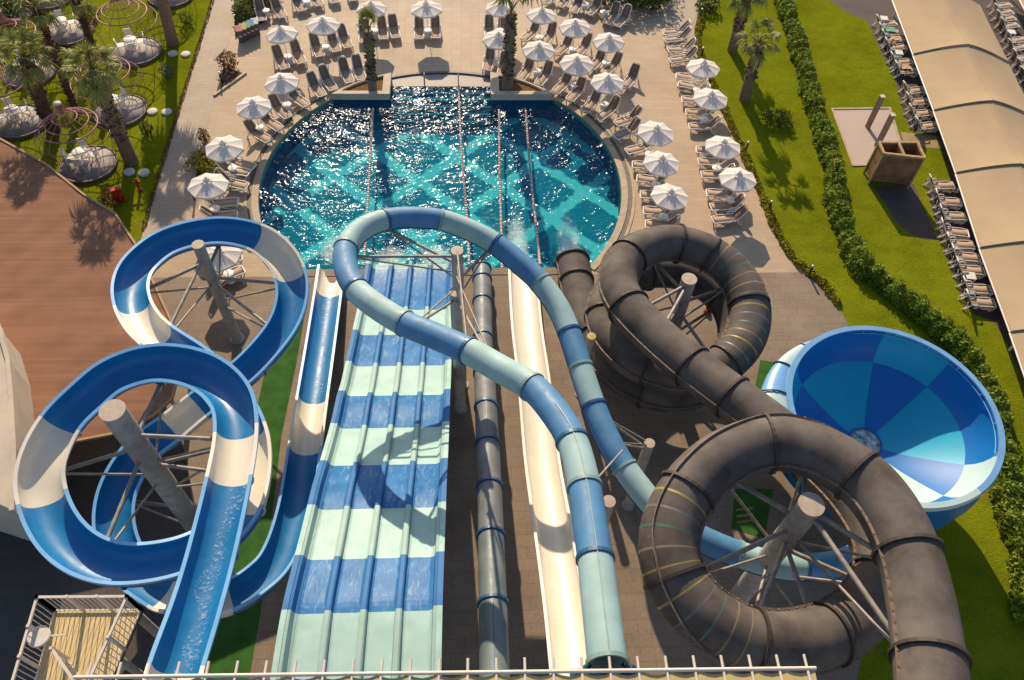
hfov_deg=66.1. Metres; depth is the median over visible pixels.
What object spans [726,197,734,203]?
side table
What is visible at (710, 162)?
sun lounger
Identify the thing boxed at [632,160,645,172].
sun lounger
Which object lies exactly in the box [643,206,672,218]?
sun lounger
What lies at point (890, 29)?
towel
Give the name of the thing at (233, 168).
side table
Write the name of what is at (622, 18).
sun lounger
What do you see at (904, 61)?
sun lounger
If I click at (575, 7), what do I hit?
sun lounger
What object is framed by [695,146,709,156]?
sun lounger
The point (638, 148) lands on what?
sun lounger
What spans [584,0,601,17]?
sun lounger
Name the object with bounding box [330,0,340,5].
sun lounger
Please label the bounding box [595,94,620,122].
sun lounger
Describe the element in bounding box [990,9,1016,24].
sun lounger
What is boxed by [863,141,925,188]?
shower cabin
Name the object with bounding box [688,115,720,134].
sun lounger
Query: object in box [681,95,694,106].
sun lounger
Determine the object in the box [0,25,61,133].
palm tree
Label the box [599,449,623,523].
support column
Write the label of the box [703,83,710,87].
side table
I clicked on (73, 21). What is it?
patio chair
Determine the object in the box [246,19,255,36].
recycling bin
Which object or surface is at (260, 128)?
side table
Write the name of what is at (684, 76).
sun lounger
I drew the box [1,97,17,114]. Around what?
patio chair
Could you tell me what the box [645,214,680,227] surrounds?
sun lounger
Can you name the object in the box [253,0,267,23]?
sun lounger
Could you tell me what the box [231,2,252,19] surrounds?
shrub
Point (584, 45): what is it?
sun lounger
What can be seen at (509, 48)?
palm tree
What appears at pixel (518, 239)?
water splash
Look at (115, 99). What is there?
patio table
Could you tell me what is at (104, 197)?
shrub
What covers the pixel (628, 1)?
shrub
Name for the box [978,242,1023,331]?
shade canopy
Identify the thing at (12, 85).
garden gazebo
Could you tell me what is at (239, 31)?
recycling bin
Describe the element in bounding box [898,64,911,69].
towel
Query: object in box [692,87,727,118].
umbrella
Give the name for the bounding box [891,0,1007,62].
shade canopy
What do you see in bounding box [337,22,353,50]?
sun lounger
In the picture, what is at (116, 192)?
hose cabinet
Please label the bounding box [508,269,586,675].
water slide
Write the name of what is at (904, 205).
wet paving
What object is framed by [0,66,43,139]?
garden gazebo
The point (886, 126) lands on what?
shower post
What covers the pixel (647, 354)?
brown tube slide
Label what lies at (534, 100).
planter box
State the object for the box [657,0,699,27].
path
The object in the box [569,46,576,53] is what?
side table
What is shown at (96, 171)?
garden gazebo
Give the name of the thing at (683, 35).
sun lounger
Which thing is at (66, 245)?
wooden deck
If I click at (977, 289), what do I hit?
sun lounger
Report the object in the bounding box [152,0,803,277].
ground
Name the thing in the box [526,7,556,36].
umbrella
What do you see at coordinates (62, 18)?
patio table
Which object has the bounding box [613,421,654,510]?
support column
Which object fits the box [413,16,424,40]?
sun lounger
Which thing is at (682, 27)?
sun lounger
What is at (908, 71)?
sun lounger
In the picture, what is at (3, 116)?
patio chair
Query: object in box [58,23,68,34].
patio chair
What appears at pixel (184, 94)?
curb
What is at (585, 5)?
side table
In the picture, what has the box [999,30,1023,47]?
sun lounger
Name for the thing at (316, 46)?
sun lounger
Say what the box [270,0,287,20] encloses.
sun lounger
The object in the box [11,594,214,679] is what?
stair landing
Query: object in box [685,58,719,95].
umbrella
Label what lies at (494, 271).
pool edge
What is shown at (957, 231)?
sun lounger
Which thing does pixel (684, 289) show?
support column
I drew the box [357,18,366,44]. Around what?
sun lounger
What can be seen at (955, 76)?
shade canopy
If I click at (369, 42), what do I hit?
palm tree
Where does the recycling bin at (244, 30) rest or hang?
on the ground at (657, 94)
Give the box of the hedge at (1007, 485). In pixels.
[773,0,1023,623]
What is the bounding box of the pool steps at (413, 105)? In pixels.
[391,74,490,126]
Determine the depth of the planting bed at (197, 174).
43.90 m
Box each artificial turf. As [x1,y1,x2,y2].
[208,284,309,679]
[731,489,772,537]
[755,360,773,389]
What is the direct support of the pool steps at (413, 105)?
on the pool basin
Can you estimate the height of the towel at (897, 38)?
0.098 m
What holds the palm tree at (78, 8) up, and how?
on the lawn at (159, 92)
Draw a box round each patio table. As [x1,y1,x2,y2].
[3,104,20,121]
[55,16,67,31]
[71,147,88,164]
[112,94,118,109]
[123,35,136,50]
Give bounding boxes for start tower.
[73,654,816,679]
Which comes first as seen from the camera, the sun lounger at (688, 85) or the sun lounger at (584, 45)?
the sun lounger at (688, 85)
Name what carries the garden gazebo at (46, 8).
on the lawn at (159, 92)
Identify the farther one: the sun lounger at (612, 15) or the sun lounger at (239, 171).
the sun lounger at (612, 15)
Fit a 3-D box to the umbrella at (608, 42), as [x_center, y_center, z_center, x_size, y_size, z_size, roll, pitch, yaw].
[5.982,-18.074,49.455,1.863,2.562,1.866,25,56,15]
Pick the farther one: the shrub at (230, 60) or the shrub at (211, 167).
the shrub at (230, 60)
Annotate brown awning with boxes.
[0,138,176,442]
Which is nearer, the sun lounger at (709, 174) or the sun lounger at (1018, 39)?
the sun lounger at (709, 174)
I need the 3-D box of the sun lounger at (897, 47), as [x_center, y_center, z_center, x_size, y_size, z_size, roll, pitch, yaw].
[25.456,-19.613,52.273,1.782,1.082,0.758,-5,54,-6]
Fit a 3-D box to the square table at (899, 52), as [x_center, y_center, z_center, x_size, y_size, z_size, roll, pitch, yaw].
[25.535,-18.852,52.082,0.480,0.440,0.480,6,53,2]
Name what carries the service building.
on the slide yard paving at (804, 308)
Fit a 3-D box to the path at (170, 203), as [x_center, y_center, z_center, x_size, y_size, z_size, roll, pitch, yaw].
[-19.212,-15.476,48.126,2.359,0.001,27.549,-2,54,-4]
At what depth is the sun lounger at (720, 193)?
43.40 m
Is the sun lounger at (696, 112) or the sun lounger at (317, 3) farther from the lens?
the sun lounger at (317, 3)
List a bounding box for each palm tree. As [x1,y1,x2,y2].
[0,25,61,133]
[12,0,80,114]
[55,0,98,46]
[57,39,138,166]
[157,0,178,45]
[356,5,378,90]
[490,0,542,90]
[724,0,768,52]
[733,16,783,102]
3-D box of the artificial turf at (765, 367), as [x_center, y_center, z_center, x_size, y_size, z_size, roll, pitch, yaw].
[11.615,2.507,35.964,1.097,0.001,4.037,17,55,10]
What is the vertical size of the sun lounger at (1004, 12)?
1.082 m
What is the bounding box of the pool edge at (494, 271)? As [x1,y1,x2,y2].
[306,267,557,275]
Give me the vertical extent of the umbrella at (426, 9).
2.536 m
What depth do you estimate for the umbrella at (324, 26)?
48.70 m
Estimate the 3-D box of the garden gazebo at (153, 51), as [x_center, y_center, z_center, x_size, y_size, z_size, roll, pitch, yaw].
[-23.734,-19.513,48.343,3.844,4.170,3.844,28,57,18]
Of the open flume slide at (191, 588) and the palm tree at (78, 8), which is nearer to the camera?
the open flume slide at (191, 588)
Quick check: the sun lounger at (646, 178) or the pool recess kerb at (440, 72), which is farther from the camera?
the pool recess kerb at (440, 72)
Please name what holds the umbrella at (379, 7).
on the terrace
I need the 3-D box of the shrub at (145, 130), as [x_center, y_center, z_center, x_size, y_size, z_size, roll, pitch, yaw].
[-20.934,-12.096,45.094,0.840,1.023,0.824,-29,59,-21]
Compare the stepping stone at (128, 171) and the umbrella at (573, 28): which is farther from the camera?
the umbrella at (573, 28)
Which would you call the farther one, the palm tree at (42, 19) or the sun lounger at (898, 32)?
the sun lounger at (898, 32)
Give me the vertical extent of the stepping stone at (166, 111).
0.120 m
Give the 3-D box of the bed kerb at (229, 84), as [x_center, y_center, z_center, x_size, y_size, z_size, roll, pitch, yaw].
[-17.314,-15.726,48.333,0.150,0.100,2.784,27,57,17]
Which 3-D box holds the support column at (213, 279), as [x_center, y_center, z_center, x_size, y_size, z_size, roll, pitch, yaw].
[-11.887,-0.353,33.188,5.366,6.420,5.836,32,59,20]
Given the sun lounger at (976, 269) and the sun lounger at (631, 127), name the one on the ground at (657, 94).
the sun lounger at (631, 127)
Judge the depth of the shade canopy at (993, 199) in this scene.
41.58 m
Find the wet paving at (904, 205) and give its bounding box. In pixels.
[874,183,937,239]
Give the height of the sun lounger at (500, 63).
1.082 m
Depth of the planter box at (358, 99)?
48.26 m
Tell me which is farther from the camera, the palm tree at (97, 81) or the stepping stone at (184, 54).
the stepping stone at (184, 54)
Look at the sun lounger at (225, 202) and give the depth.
41.77 m
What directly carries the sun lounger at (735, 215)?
on the ground at (657, 94)
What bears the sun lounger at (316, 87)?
on the ground at (657, 94)
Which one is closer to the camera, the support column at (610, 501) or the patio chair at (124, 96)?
the support column at (610, 501)
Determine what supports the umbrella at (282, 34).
on the ground at (657, 94)
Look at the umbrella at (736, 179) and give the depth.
41.45 m
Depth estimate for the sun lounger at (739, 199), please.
42.72 m
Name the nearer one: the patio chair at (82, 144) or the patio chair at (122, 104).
the patio chair at (82, 144)
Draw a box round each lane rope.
[362,108,373,267]
[457,85,470,265]
[498,109,502,267]
[525,110,540,265]
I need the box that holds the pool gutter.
[247,94,631,272]
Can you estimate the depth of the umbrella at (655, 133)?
43.41 m
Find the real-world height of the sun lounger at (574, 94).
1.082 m
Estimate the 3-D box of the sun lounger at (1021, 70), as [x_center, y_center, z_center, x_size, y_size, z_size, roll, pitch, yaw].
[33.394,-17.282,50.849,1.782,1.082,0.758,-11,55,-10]
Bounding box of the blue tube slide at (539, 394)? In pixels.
[333,207,850,675]
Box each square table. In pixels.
[880,16,887,20]
[893,50,903,55]
[961,271,976,282]
[1005,29,1016,38]
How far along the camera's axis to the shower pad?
47.57 m
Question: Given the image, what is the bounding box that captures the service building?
[0,324,33,540]
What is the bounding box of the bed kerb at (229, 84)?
[213,72,246,95]
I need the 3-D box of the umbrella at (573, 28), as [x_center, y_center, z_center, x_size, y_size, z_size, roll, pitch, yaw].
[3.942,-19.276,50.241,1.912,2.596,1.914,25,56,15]
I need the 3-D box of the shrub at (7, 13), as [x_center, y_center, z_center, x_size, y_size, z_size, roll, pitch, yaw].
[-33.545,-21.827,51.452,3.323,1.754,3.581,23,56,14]
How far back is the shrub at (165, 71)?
48.24 m
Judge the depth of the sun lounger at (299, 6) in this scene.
53.18 m
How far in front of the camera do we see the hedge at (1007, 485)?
38.98 m
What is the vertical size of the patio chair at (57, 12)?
0.922 m
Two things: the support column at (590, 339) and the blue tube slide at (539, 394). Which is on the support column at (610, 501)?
the blue tube slide at (539, 394)
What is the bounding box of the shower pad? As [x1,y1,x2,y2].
[834,109,897,163]
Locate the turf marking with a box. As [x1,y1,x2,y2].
[736,507,752,523]
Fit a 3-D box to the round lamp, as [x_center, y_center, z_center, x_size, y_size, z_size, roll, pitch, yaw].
[-11.493,7.351,19.362,0.846,0.110,0.538,16,54,9]
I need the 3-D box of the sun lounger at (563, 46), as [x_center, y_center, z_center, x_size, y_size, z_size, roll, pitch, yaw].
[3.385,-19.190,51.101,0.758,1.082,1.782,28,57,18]
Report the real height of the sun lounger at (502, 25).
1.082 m
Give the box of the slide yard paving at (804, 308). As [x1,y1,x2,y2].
[66,272,860,679]
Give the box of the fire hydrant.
[132,179,142,191]
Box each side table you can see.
[210,205,219,212]
[223,270,233,281]
[228,165,236,175]
[255,124,263,131]
[262,8,269,16]
[283,101,291,110]
[284,54,292,63]
[302,0,310,7]
[322,44,329,53]
[371,28,377,37]
[424,28,431,36]
[533,68,540,77]
[536,35,543,40]
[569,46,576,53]
[570,82,577,89]
[582,2,588,10]
[600,10,607,18]
[600,101,608,109]
[602,60,609,67]
[651,181,660,189]
[658,213,667,220]
[700,116,707,122]
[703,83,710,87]
[712,165,720,171]
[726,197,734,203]
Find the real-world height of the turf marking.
0.004 m
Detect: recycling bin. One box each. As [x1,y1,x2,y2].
[235,25,244,42]
[239,23,248,40]
[242,21,251,38]
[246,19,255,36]
[250,17,259,34]
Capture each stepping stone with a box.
[123,168,134,175]
[138,168,149,176]
[147,108,157,114]
[161,108,171,115]
[168,50,177,56]
[181,51,190,57]
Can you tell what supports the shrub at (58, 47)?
on the lawn at (159, 92)
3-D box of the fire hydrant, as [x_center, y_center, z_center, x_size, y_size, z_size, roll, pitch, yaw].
[-20.085,-8.326,42.244,0.400,0.850,0.240,-1,53,-3]
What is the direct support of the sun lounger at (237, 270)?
on the slide yard paving at (804, 308)
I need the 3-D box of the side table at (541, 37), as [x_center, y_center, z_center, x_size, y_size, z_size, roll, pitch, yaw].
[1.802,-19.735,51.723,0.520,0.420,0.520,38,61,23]
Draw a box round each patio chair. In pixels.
[0,113,10,124]
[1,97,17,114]
[9,113,24,127]
[19,99,32,118]
[53,9,66,24]
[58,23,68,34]
[60,147,76,164]
[68,12,78,30]
[70,159,86,171]
[76,138,90,154]
[88,145,100,163]
[113,38,126,52]
[117,99,128,114]
[118,86,129,102]
[122,28,135,45]
[127,43,138,56]
[137,33,147,49]
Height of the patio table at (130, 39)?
0.740 m
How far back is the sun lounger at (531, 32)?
52.07 m
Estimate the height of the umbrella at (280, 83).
2.586 m
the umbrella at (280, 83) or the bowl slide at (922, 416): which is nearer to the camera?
the bowl slide at (922, 416)
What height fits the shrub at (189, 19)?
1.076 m
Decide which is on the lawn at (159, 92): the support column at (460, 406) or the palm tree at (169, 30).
the palm tree at (169, 30)
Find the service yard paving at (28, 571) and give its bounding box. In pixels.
[0,443,195,679]
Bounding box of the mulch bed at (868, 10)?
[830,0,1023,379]
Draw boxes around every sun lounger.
[199,205,237,216]
[204,196,238,209]
[213,167,249,193]
[215,162,250,180]
[216,265,245,283]
[227,156,256,172]
[243,118,272,145]
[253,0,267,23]
[259,113,283,133]
[267,93,292,121]
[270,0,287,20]
[271,44,290,71]
[287,90,310,110]
[289,38,306,66]
[291,0,306,13]
[306,70,326,99]
[308,32,325,58]
[311,0,323,8]
[318,64,338,93]
[326,33,341,54]
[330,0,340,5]
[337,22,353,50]
[337,56,354,85]
[351,53,365,81]
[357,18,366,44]
[376,15,388,41]
[387,12,400,40]
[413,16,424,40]
[430,15,440,39]
[482,47,495,71]
[483,13,494,34]
[497,17,505,28]
[497,50,503,76]
[517,58,534,80]
[520,23,540,41]
[534,59,553,87]
[541,0,553,6]
[541,20,556,43]
[551,73,571,95]
[554,36,572,57]
[556,0,571,10]
[565,75,586,103]
[569,0,583,15]
[573,32,592,54]
[581,89,601,114]
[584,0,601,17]
[592,50,605,72]
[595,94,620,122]
[600,50,622,72]
[602,1,620,26]
[612,3,631,29]
[612,115,640,142]
[613,104,642,129]
[623,62,639,90]
[624,140,652,158]
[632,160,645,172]
[636,174,668,185]
[640,190,651,202]
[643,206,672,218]
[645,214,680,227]
[662,19,690,37]
[663,26,691,46]
[667,37,695,55]
[668,45,697,66]
[675,72,699,82]
[677,78,708,91]
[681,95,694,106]
[685,108,712,120]
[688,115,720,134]
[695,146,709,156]
[697,157,726,169]
[700,163,734,182]
[706,187,735,200]
[709,193,745,214]
[711,204,747,227]
[871,14,897,31]
[874,22,901,38]
[877,28,903,46]
[880,37,907,54]
[885,51,913,69]
[890,60,918,78]
[897,80,925,98]
[900,91,929,109]
[903,103,933,121]
[909,116,938,134]
[922,173,955,193]
[929,188,962,209]
[933,203,967,224]
[935,217,969,239]
[940,231,975,252]
[945,243,980,264]
[949,256,985,279]
[955,275,992,296]
[958,288,996,311]
[986,0,1012,12]
[988,3,1014,19]
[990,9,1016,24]
[993,16,1019,33]
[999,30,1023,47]
[1002,38,1023,55]
[1007,48,1023,65]
[1011,57,1023,72]
[1014,65,1023,83]
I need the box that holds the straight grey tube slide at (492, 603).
[472,260,509,676]
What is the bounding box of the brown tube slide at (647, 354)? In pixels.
[554,224,972,679]
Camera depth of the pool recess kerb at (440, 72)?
49.73 m
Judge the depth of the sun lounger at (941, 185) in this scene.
44.37 m
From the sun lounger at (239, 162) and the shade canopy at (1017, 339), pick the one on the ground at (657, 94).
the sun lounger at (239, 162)
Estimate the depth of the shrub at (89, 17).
51.72 m
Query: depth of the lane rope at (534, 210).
43.44 m
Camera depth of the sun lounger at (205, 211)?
41.20 m
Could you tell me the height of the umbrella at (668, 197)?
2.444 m
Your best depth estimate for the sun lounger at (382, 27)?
51.72 m
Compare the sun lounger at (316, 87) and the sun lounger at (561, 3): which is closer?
the sun lounger at (316, 87)
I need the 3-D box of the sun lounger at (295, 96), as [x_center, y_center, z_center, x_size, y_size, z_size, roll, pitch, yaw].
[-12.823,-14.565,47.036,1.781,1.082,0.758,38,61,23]
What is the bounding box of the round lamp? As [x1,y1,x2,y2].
[27,625,66,647]
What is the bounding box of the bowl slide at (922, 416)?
[761,326,1005,530]
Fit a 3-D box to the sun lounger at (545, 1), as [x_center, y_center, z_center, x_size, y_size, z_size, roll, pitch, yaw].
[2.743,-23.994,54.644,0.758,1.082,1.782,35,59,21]
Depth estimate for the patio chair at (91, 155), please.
43.26 m
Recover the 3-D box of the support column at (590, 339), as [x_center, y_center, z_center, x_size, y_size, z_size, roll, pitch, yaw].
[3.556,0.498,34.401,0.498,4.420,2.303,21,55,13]
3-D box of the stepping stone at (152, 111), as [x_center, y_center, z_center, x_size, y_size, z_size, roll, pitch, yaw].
[-21.257,-13.505,46.525,0.600,0.120,0.594,-1,53,-3]
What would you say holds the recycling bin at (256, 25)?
on the ground at (657, 94)
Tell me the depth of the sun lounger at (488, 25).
52.22 m
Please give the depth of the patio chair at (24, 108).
45.42 m
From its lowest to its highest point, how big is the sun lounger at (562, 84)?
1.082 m
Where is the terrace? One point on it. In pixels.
(460, 45)
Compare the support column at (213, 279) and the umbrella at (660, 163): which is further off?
the umbrella at (660, 163)
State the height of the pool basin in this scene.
1.400 m
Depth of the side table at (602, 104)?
47.57 m
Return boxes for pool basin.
[260,73,620,268]
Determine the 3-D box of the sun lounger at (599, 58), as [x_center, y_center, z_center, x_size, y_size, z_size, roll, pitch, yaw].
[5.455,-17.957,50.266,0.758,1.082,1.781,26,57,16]
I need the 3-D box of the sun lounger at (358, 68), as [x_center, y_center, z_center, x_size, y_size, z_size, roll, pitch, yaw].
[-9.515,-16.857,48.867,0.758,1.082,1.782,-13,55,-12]
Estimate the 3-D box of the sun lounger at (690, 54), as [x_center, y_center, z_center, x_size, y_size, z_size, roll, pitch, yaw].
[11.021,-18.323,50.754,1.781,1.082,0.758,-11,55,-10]
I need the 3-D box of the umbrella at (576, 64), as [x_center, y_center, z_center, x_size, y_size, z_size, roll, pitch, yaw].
[3.861,-16.168,47.936,1.952,2.600,1.954,22,56,14]
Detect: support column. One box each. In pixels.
[66,383,211,539]
[150,240,274,344]
[358,230,486,389]
[422,276,486,413]
[575,332,595,396]
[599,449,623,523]
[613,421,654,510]
[651,264,721,345]
[706,476,889,641]
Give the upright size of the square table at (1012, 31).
0.440 m
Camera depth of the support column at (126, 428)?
25.40 m
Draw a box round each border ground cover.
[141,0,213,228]
[694,10,841,303]
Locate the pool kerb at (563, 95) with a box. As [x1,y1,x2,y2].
[244,93,634,265]
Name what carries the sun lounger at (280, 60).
on the ground at (657, 94)
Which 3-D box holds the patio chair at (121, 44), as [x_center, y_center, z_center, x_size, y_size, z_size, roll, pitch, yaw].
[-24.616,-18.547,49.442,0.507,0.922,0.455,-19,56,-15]
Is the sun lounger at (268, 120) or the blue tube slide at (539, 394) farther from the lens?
the sun lounger at (268, 120)
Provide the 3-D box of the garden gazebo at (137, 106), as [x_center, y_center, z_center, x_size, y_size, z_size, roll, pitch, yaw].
[-23.038,-14.698,44.793,3.844,4.170,3.844,-26,59,-20]
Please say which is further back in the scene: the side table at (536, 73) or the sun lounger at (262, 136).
the side table at (536, 73)
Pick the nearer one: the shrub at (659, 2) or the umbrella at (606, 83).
the umbrella at (606, 83)
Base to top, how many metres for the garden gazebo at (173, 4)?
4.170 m
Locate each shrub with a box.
[0,0,28,27]
[3,0,32,10]
[38,40,61,56]
[76,2,102,21]
[96,185,121,205]
[138,120,154,136]
[158,61,173,78]
[178,10,193,24]
[180,142,218,174]
[196,128,210,142]
[214,49,238,70]
[230,0,254,9]
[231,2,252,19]
[602,0,655,11]
[631,0,672,10]
[694,0,721,13]
[761,107,794,128]
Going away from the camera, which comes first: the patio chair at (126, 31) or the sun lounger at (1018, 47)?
the patio chair at (126, 31)
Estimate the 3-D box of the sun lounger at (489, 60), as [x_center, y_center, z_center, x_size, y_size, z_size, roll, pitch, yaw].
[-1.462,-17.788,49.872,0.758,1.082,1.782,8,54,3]
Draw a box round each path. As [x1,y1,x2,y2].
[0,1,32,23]
[141,0,233,239]
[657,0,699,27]
[901,132,941,148]
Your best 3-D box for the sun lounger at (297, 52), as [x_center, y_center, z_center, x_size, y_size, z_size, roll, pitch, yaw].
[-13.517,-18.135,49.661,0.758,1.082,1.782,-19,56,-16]
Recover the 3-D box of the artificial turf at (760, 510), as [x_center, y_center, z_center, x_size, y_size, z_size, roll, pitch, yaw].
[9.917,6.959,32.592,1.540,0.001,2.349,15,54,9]
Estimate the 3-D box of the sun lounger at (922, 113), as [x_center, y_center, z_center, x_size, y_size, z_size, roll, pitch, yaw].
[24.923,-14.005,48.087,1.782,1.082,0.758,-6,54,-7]
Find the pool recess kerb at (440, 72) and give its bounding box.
[392,71,489,77]
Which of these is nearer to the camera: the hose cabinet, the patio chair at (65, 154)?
the hose cabinet
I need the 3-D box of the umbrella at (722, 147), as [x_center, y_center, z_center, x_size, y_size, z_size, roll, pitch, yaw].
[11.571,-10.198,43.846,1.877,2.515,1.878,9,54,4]
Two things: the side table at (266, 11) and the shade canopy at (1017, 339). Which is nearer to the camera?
the shade canopy at (1017, 339)
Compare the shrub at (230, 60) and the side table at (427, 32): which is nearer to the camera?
the shrub at (230, 60)
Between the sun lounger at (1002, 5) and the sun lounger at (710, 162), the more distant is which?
the sun lounger at (1002, 5)
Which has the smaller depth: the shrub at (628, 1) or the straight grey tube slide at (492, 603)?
the straight grey tube slide at (492, 603)
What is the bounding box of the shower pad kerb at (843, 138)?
[831,107,900,165]
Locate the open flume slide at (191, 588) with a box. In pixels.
[13,216,342,679]
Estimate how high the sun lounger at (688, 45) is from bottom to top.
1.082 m
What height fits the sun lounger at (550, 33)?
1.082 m
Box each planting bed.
[196,152,217,176]
[216,68,241,91]
[234,0,270,38]
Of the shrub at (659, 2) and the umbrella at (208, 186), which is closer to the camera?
the umbrella at (208, 186)
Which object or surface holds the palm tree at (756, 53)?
on the lawn at (851, 67)
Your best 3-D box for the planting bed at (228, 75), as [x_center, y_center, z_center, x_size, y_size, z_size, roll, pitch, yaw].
[-17.291,-16.018,48.595,1.492,0.001,2.796,-1,53,-3]
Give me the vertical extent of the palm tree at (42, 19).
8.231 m
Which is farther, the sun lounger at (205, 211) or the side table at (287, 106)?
the side table at (287, 106)
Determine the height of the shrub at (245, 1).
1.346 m
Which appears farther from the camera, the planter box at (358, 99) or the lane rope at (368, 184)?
the planter box at (358, 99)
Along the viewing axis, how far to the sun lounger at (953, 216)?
42.90 m
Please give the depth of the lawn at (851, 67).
42.72 m
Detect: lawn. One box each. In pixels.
[0,0,211,242]
[696,0,1023,679]
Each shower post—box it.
[865,94,885,128]
[874,113,895,146]
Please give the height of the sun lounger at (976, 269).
1.082 m
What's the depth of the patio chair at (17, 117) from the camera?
44.71 m
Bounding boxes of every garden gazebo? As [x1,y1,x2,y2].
[0,10,55,88]
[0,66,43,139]
[20,0,93,46]
[28,0,69,10]
[33,101,118,184]
[70,53,147,127]
[91,0,162,66]
[148,0,191,8]
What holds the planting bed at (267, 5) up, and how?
on the ground at (657, 94)
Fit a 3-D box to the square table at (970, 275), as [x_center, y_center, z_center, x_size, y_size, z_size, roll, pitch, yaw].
[23.417,-3.172,40.354,0.480,0.440,0.480,6,53,2]
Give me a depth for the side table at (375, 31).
51.48 m
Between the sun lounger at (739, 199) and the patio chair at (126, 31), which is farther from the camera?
the patio chair at (126, 31)
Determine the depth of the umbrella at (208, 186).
39.82 m
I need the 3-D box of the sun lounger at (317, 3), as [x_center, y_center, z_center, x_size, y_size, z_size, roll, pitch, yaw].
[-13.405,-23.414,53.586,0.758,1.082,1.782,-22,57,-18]
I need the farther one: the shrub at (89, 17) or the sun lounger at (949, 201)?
the shrub at (89, 17)
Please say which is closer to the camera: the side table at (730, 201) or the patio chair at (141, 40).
the side table at (730, 201)
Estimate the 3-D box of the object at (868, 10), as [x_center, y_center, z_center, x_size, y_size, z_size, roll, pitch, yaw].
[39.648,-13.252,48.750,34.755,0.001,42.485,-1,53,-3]
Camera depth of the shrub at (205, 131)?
44.67 m
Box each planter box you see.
[331,73,391,117]
[490,72,554,117]
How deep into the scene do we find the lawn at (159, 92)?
47.10 m
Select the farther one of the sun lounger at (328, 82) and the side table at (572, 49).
the side table at (572, 49)
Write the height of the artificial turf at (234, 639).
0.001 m
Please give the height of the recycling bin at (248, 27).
0.950 m
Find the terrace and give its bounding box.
[276,0,559,75]
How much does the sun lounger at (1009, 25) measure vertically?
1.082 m
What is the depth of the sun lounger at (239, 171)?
43.18 m
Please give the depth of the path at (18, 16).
52.11 m
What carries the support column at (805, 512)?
on the slide yard paving at (804, 308)
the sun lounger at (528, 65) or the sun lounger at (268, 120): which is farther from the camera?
the sun lounger at (528, 65)
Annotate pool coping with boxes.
[251,95,627,269]
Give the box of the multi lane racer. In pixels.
[270,261,452,679]
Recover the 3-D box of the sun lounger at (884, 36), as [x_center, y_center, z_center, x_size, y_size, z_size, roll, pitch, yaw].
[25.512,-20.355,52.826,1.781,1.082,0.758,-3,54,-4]
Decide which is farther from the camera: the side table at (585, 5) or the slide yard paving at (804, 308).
the side table at (585, 5)
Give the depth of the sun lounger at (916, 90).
49.61 m
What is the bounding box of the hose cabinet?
[109,186,124,201]
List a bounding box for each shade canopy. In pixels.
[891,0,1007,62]
[912,46,1023,112]
[933,102,1023,172]
[955,165,1023,248]
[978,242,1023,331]
[1008,331,1023,376]
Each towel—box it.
[882,26,896,32]
[890,35,904,41]
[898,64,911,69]
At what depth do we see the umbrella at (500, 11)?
50.38 m
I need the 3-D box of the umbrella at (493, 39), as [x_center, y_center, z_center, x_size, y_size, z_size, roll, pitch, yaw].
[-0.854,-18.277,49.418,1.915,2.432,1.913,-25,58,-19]
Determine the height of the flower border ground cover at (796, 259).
0.428 m
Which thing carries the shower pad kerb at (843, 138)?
on the shower pad
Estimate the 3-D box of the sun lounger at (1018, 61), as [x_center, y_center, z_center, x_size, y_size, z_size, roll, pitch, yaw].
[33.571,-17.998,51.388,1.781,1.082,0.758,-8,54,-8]
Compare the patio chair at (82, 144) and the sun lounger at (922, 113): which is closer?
the patio chair at (82, 144)
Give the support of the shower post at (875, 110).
on the shower pad
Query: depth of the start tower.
14.22 m
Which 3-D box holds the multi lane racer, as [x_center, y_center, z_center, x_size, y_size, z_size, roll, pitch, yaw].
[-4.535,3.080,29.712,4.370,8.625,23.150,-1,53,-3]
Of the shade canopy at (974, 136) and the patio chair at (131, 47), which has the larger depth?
the patio chair at (131, 47)
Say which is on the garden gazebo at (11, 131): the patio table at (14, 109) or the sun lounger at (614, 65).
the patio table at (14, 109)
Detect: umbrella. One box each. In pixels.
[187,173,229,207]
[205,135,243,177]
[206,246,241,283]
[236,96,271,131]
[264,72,298,112]
[265,25,297,64]
[306,16,339,55]
[356,1,386,38]
[411,0,441,38]
[482,29,504,67]
[486,0,514,24]
[522,40,554,79]
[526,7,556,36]
[558,18,590,46]
[559,53,593,91]
[590,72,624,111]
[592,32,624,69]
[637,120,672,160]
[642,150,679,190]
[650,183,688,215]
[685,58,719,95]
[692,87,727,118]
[705,135,739,167]
[718,167,756,199]
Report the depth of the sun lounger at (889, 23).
54.07 m
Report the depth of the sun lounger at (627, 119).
46.92 m
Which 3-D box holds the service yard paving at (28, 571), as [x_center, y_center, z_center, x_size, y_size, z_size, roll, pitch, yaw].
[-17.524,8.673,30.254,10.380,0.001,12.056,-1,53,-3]
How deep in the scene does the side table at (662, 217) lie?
41.94 m
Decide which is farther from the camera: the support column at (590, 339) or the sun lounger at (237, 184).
the sun lounger at (237, 184)
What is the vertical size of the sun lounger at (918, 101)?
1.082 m

